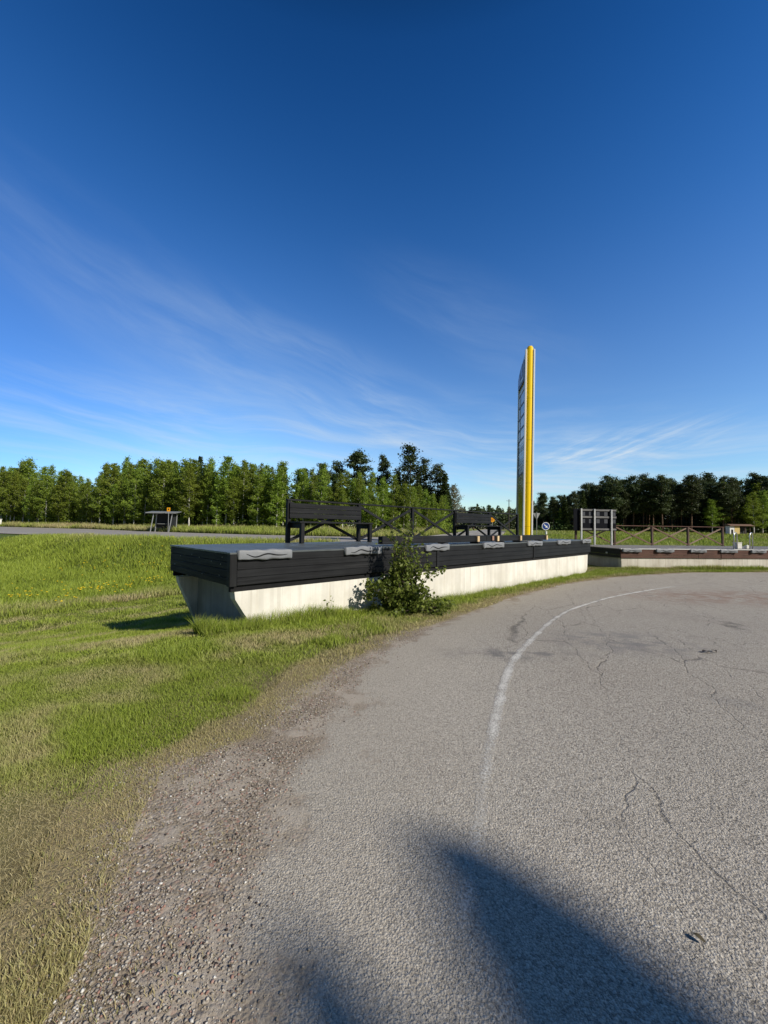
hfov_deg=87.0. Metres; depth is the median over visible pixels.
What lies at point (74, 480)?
birch tree
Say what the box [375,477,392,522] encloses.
birch tree
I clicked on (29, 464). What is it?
birch tree
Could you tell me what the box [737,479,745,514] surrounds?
pine tree
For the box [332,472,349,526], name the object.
birch tree
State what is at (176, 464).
birch tree
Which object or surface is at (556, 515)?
birch tree
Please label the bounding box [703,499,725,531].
birch tree
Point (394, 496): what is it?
birch tree
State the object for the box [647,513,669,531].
spruce tree
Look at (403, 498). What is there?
birch tree
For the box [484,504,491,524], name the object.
skyline tree
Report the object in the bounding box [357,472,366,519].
birch tree
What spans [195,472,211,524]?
birch tree
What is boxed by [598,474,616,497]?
pine tree
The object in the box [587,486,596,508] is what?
spruce tree
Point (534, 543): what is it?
edge pad
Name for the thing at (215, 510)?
birch tree
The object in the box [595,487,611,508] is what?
pine tree
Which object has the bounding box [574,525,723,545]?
timber railing
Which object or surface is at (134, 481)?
birch tree
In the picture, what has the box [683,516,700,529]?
spruce tree
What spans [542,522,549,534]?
keep right sign
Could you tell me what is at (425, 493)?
birch tree
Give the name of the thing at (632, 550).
edge pad
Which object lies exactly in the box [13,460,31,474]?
birch tree
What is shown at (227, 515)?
spruce tree
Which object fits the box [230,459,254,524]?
birch tree
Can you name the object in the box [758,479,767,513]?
pine tree
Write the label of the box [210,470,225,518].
birch tree
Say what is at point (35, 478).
birch tree
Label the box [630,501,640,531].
spruce tree
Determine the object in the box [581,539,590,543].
edge pad
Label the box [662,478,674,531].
pine tree
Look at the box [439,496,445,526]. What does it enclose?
birch tree
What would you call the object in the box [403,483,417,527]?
birch tree
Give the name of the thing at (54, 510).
birch tree
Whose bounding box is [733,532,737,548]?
steel hoop
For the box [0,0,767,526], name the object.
sky
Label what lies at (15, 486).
birch tree
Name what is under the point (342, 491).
birch tree
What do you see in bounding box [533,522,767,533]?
undergrowth
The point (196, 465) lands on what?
birch tree
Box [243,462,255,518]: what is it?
birch tree
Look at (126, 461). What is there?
birch tree
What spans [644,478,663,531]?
pine tree
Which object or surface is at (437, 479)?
pine tree
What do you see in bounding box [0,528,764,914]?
ground
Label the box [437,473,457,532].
spruce tree
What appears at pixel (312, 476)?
birch tree
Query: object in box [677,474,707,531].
pine tree
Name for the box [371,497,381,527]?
birch tree
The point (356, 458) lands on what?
pine tree
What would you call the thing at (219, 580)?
loading platform
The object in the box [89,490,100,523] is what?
birch tree
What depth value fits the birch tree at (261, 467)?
56.67 m
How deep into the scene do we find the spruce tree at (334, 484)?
51.03 m
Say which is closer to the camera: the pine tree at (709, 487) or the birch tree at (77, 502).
the birch tree at (77, 502)
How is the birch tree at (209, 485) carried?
on the ground at (16, 852)
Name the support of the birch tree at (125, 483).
on the ground at (16, 852)
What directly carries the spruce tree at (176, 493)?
on the ground at (16, 852)
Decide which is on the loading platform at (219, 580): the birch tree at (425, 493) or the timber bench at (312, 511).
the timber bench at (312, 511)
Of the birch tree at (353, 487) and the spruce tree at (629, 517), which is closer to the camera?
the birch tree at (353, 487)
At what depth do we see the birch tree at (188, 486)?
52.97 m
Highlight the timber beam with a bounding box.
[378,535,547,545]
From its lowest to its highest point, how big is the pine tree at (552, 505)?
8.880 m
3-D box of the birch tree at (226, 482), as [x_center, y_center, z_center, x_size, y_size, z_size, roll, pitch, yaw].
[-20.306,-2.534,52.413,3.903,9.798,4.517,2,-3,-36]
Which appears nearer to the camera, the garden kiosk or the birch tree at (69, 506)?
the birch tree at (69, 506)
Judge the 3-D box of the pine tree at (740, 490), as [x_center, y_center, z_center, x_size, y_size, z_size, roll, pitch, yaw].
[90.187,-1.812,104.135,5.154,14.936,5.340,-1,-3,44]
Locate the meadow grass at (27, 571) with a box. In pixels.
[0,521,767,618]
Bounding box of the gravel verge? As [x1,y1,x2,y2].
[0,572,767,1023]
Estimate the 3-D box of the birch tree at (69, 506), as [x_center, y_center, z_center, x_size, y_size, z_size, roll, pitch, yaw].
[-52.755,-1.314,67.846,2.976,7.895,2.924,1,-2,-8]
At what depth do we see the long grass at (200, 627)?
7.08 m
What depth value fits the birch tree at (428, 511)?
50.55 m
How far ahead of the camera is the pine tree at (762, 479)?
102.33 m
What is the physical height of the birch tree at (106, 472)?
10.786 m
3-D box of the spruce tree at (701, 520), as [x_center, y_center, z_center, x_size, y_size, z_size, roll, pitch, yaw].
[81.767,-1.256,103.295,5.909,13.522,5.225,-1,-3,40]
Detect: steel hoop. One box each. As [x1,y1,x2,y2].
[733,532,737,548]
[749,532,752,548]
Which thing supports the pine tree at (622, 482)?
on the ground at (16, 852)
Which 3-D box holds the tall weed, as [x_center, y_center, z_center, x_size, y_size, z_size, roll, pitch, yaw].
[-0.952,1.665,7.090,0.171,0.431,0.191,-1,-3,41]
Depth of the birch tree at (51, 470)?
75.47 m
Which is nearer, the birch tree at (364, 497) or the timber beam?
the timber beam
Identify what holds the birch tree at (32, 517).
on the ground at (16, 852)
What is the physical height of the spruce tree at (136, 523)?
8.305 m
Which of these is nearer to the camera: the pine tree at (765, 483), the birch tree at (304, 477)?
the birch tree at (304, 477)
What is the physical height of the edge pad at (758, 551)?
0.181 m
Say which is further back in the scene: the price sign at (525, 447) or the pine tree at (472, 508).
the pine tree at (472, 508)
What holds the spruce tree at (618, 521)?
on the ground at (16, 852)
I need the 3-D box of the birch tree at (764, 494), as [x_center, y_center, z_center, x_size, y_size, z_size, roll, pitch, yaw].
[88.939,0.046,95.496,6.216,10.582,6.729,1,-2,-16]
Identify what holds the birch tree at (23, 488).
on the ground at (16, 852)
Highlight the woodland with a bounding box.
[457,504,515,528]
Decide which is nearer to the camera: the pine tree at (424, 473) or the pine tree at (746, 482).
the pine tree at (424, 473)
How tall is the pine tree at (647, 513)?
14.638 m
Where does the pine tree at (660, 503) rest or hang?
on the ground at (16, 852)
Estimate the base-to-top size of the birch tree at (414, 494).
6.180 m
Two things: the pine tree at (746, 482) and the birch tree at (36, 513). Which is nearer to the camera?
the birch tree at (36, 513)
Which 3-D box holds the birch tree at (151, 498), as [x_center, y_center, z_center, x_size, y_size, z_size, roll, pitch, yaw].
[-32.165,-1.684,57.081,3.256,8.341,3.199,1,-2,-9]
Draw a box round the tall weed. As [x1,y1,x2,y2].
[323,596,333,614]
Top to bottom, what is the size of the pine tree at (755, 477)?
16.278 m
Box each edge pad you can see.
[236,548,291,559]
[343,546,381,554]
[423,543,449,550]
[481,542,503,547]
[526,541,542,545]
[556,540,570,544]
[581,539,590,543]
[622,548,641,551]
[655,549,673,552]
[689,549,706,552]
[719,549,737,552]
[750,550,766,552]
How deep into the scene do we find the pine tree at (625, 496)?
99.14 m
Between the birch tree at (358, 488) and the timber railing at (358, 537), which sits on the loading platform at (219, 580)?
the timber railing at (358, 537)
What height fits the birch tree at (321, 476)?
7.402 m
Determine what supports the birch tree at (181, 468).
on the ground at (16, 852)
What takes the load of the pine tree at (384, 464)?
on the ground at (16, 852)
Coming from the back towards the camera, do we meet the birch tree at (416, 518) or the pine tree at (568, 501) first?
the pine tree at (568, 501)
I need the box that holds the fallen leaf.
[689,929,705,942]
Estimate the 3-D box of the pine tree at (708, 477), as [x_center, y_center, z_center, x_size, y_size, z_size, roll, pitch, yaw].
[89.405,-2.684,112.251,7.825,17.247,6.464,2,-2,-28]
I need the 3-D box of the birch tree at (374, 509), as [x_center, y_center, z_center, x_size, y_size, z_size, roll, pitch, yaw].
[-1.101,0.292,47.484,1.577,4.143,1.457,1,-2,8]
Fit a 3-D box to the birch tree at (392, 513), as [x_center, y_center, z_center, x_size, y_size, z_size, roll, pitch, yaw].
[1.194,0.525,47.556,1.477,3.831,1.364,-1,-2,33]
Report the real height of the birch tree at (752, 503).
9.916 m
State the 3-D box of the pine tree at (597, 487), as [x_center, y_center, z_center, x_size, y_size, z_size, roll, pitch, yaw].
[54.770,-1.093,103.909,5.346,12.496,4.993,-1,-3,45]
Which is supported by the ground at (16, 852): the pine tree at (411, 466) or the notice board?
the pine tree at (411, 466)
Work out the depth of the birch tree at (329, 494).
47.85 m
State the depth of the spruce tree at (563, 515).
98.39 m
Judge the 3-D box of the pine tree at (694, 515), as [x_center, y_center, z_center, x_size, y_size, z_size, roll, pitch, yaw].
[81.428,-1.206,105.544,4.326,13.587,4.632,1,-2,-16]
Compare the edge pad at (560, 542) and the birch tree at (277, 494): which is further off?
the birch tree at (277, 494)
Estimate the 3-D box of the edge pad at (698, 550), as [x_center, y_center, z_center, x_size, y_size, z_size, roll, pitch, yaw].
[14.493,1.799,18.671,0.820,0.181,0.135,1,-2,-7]
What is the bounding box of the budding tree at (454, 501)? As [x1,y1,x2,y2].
[449,483,468,524]
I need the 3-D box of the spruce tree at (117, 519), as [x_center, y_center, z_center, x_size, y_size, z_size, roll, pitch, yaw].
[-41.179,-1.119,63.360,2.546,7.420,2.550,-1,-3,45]
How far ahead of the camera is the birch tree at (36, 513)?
70.76 m
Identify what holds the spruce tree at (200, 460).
on the ground at (16, 852)
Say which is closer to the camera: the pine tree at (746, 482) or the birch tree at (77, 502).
the birch tree at (77, 502)
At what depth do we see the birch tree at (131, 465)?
64.58 m
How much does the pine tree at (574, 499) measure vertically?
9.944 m
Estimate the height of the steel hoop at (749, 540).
0.812 m
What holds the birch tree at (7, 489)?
on the ground at (16, 852)
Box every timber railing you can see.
[285,499,518,542]
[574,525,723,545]
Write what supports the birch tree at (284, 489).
on the ground at (16, 852)
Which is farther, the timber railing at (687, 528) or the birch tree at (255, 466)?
the birch tree at (255, 466)
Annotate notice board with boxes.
[573,508,615,544]
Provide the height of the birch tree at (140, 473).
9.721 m
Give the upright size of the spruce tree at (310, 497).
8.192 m
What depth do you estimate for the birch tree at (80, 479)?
70.45 m
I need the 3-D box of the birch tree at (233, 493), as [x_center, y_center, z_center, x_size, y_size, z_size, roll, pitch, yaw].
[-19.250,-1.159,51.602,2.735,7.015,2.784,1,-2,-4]
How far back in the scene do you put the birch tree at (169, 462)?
59.72 m
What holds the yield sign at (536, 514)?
on the ground at (16, 852)
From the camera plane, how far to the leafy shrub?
7.78 m
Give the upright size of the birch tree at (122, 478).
10.241 m
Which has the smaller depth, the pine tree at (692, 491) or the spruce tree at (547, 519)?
the pine tree at (692, 491)
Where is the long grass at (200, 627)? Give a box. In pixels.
[153,564,767,644]
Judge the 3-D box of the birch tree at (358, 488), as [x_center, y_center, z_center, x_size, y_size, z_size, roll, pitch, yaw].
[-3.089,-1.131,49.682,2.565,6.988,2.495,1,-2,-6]
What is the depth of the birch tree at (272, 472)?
55.62 m
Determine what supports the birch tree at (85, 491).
on the ground at (16, 852)
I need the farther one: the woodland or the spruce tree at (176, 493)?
the woodland
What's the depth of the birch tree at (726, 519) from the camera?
100.48 m
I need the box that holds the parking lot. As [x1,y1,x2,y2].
[193,573,767,1023]
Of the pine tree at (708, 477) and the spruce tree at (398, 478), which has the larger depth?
the pine tree at (708, 477)
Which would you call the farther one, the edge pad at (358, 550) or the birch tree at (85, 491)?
the birch tree at (85, 491)
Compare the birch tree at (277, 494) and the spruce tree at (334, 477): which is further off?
the spruce tree at (334, 477)
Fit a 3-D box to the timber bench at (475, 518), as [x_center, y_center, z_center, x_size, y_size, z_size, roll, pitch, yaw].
[3.637,0.546,15.361,2.420,0.972,0.505,3,-3,-44]
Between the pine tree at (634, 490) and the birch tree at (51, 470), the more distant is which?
the pine tree at (634, 490)
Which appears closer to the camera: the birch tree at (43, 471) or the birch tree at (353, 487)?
the birch tree at (353, 487)
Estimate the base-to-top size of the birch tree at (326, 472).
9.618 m
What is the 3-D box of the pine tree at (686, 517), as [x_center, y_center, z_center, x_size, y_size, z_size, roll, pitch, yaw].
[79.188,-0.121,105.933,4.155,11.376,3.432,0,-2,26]
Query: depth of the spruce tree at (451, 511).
66.75 m
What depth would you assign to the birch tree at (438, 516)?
52.59 m
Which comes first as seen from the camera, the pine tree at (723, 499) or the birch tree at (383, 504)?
the birch tree at (383, 504)
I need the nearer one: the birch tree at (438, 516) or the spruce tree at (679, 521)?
the birch tree at (438, 516)
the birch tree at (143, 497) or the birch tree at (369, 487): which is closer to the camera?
the birch tree at (369, 487)
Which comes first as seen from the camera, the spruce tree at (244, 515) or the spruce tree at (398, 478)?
the spruce tree at (244, 515)
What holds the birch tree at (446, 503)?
on the ground at (16, 852)
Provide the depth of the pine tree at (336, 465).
68.55 m
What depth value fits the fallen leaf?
1.48 m
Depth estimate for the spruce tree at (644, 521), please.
114.21 m
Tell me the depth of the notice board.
22.10 m
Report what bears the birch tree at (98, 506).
on the ground at (16, 852)
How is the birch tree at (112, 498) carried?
on the ground at (16, 852)
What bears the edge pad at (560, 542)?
attached to the loading platform at (219, 580)
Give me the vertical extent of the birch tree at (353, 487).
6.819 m
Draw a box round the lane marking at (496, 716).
[453,585,681,928]
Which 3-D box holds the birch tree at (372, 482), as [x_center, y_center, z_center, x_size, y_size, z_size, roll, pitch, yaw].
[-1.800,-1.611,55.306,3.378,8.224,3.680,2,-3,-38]
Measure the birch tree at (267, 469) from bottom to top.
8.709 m
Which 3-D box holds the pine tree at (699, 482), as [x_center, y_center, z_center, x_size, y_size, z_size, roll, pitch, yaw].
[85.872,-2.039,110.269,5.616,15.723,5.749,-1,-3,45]
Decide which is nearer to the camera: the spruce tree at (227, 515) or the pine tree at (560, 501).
the spruce tree at (227, 515)
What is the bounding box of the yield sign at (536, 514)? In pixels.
[533,512,539,534]
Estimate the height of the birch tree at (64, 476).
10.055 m
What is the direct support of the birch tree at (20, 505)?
on the ground at (16, 852)
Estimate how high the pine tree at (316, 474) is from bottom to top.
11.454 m
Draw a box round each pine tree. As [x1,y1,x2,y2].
[315,463,331,491]
[328,460,345,486]
[343,448,374,492]
[374,454,392,498]
[392,443,432,527]
[427,463,446,505]
[467,506,482,529]
[533,501,537,518]
[536,493,549,522]
[547,496,558,529]
[556,495,562,516]
[566,495,571,518]
[567,491,580,530]
[577,483,590,508]
[589,484,602,507]
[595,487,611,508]
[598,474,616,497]
[601,476,629,512]
[615,490,631,529]
[618,479,630,527]
[620,474,646,530]
[635,473,653,529]
[638,480,652,530]
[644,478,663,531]
[646,474,674,531]
[662,477,679,527]
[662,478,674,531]
[666,491,678,531]
[670,482,692,531]
[671,482,679,531]
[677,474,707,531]
[682,480,693,527]
[684,499,690,525]
[690,499,699,527]
[693,477,708,522]
[698,481,722,530]
[699,471,719,483]
[709,482,737,526]
[715,475,729,509]
[720,478,745,523]
[730,476,745,523]
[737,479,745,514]
[741,478,751,501]
[742,471,761,524]
[746,474,767,531]
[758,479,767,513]
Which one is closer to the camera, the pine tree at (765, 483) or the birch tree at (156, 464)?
the birch tree at (156, 464)
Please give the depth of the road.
35.22 m
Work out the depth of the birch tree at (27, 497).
72.05 m
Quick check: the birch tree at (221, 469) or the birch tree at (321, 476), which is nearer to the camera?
the birch tree at (321, 476)
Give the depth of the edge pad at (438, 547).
9.55 m
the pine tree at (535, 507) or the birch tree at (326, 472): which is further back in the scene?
the pine tree at (535, 507)
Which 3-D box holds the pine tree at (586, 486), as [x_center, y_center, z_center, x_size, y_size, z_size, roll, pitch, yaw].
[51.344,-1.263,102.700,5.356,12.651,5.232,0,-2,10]
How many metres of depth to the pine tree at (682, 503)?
99.22 m
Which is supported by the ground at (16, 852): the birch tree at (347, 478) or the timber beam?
the birch tree at (347, 478)
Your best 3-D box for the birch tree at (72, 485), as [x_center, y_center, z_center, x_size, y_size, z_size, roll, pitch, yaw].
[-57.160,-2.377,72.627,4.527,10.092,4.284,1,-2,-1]
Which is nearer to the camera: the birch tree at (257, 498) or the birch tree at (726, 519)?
the birch tree at (257, 498)
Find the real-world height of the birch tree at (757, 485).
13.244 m
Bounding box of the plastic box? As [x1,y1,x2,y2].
[732,542,741,548]
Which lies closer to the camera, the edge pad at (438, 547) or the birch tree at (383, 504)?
the edge pad at (438, 547)
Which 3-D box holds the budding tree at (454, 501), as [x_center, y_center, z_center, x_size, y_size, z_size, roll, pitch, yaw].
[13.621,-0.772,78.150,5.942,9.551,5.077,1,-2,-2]
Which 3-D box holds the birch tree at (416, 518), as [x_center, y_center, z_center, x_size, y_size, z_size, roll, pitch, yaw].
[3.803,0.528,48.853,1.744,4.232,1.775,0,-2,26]
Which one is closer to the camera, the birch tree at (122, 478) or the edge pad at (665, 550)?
the edge pad at (665, 550)
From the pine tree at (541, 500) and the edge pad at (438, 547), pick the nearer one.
the edge pad at (438, 547)
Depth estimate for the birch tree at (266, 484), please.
50.73 m
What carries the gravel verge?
on the ground at (16, 852)
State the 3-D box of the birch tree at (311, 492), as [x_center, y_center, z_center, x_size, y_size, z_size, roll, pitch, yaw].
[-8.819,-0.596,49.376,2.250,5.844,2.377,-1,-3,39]
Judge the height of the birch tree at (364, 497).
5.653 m
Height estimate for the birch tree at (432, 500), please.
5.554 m
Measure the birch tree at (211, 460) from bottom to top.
10.201 m
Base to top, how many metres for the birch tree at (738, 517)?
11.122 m
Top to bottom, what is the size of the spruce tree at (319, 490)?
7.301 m
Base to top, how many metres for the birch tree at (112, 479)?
10.389 m
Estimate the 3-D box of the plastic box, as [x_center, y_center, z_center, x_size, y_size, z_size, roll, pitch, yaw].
[17.317,1.644,19.834,0.300,0.308,0.240,1,-2,-7]
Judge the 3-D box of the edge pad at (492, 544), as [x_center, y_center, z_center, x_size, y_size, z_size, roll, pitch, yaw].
[3.070,0.932,11.382,1.070,0.180,0.135,3,-3,-44]
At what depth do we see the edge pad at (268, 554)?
6.43 m
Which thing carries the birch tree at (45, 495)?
on the ground at (16, 852)
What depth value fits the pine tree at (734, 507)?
96.44 m
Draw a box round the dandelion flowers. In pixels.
[8,536,184,601]
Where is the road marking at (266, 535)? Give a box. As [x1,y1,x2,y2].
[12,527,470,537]
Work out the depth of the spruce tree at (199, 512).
55.67 m
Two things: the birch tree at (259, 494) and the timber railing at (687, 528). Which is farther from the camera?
the birch tree at (259, 494)
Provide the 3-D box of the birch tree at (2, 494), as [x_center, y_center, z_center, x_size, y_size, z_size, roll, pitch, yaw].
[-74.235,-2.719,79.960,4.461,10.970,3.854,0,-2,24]
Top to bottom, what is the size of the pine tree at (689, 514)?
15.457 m
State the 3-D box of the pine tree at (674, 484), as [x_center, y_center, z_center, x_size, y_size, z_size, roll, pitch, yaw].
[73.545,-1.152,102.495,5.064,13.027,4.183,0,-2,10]
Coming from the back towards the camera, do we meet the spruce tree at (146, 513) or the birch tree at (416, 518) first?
the spruce tree at (146, 513)
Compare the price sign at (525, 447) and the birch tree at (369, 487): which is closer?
the price sign at (525, 447)
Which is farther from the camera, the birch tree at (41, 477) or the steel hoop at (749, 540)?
the birch tree at (41, 477)
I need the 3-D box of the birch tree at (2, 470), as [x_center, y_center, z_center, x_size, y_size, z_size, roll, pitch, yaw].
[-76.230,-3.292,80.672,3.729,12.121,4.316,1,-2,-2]
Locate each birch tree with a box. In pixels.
[0,466,6,518]
[0,471,12,518]
[0,473,21,519]
[2,471,21,520]
[11,478,32,521]
[11,484,27,518]
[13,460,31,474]
[15,456,40,521]
[22,485,33,521]
[25,480,48,521]
[29,472,38,515]
[30,474,52,521]
[31,474,61,521]
[31,485,44,521]
[37,466,52,477]
[43,465,57,514]
[49,469,76,522]
[49,478,64,521]
[59,472,78,512]
[62,482,75,522]
[69,475,85,521]
[70,474,78,503]
[71,482,86,523]
[76,478,92,522]
[85,490,97,524]
[87,474,107,523]
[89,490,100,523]
[94,464,125,517]
[95,463,123,522]
[97,463,110,523]
[102,484,121,523]
[112,485,132,524]
[114,480,133,522]
[119,467,147,523]
[121,455,132,480]
[122,462,139,486]
[129,457,151,495]
[130,475,152,524]
[131,466,145,508]
[140,456,169,511]
[144,472,165,522]
[150,459,179,510]
[157,457,179,510]
[166,457,194,523]
[166,474,180,517]
[171,461,181,490]
[172,463,202,525]
[175,457,202,524]
[194,456,223,524]
[195,464,217,525]
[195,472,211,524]
[206,474,224,524]
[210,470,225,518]
[212,456,243,524]
[217,460,226,478]
[224,476,242,524]
[228,464,245,524]
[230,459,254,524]
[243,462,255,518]
[247,471,267,524]
[250,470,265,523]
[251,474,273,527]
[252,463,257,478]
[253,463,264,512]
[260,463,271,524]
[262,474,285,525]
[267,460,299,526]
[267,467,275,516]
[271,463,292,525]
[288,467,313,520]
[290,468,311,520]
[304,484,315,525]
[306,467,318,524]
[308,470,328,521]
[315,462,330,500]
[323,487,336,525]
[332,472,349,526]
[335,487,347,528]
[338,470,351,520]
[347,478,359,528]
[350,476,368,516]
[354,484,371,522]
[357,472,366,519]
[363,483,374,522]
[367,471,380,500]
[368,497,379,527]
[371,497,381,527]
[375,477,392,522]
[377,489,390,530]
[385,474,400,522]
[388,501,398,529]
[396,483,409,524]
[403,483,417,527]
[412,486,421,517]
[413,500,421,528]
[414,485,423,524]
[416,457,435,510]
[418,489,431,521]
[422,503,432,527]
[429,494,438,524]
[431,503,444,528]
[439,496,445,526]
[441,495,452,527]
[545,498,558,528]
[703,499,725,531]
[717,482,740,531]
[728,494,748,523]
[739,482,765,532]
[741,492,767,533]
[750,489,767,532]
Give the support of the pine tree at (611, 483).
on the ground at (16, 852)
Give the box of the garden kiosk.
[723,524,753,533]
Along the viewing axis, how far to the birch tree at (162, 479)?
55.73 m
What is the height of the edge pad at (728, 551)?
0.179 m
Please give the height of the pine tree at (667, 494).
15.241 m
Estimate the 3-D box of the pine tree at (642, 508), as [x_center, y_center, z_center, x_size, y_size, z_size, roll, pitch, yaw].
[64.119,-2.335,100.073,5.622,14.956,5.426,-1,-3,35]
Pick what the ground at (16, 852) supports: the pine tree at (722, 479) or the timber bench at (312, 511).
the pine tree at (722, 479)
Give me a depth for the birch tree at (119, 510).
59.89 m
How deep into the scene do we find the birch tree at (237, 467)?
54.70 m
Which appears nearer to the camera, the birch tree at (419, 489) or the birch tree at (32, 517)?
the birch tree at (419, 489)
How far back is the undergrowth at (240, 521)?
53.54 m
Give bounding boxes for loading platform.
[170,539,589,623]
[587,545,767,567]
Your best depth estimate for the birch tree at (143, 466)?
64.50 m
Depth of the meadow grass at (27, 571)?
20.58 m
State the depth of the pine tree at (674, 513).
97.87 m
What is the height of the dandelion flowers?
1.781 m
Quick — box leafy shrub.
[363,518,455,617]
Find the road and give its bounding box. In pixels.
[0,527,504,541]
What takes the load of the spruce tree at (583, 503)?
on the ground at (16, 852)
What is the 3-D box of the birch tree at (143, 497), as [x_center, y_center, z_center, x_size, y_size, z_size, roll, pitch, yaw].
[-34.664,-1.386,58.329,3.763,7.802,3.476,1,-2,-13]
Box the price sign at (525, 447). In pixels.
[516,346,534,534]
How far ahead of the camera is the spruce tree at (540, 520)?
112.40 m
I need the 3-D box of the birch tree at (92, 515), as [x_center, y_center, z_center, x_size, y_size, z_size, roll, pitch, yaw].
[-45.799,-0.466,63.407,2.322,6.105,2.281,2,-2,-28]
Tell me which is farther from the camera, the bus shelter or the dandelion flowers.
the bus shelter
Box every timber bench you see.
[289,503,372,542]
[456,513,501,534]
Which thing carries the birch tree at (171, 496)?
on the ground at (16, 852)
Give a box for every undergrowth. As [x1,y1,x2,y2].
[0,496,452,533]
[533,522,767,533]
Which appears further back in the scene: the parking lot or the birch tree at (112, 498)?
the birch tree at (112, 498)
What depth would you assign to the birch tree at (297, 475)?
50.66 m
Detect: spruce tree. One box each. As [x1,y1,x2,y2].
[114,482,122,524]
[132,474,145,524]
[141,473,154,524]
[170,470,180,523]
[190,476,205,526]
[196,456,203,473]
[222,484,234,524]
[238,462,254,525]
[298,468,313,525]
[312,479,327,525]
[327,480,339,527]
[331,474,337,520]
[384,470,402,528]
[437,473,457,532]
[448,494,457,531]
[534,510,542,526]
[544,511,550,524]
[557,495,571,530]
[577,490,589,531]
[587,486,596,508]
[616,506,624,530]
[621,504,641,530]
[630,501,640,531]
[640,515,650,529]
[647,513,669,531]
[670,516,685,525]
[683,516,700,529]
[693,481,719,531]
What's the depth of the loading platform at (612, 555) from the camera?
18.86 m
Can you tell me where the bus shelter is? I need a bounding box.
[145,511,180,531]
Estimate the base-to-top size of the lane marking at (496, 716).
0.280 m

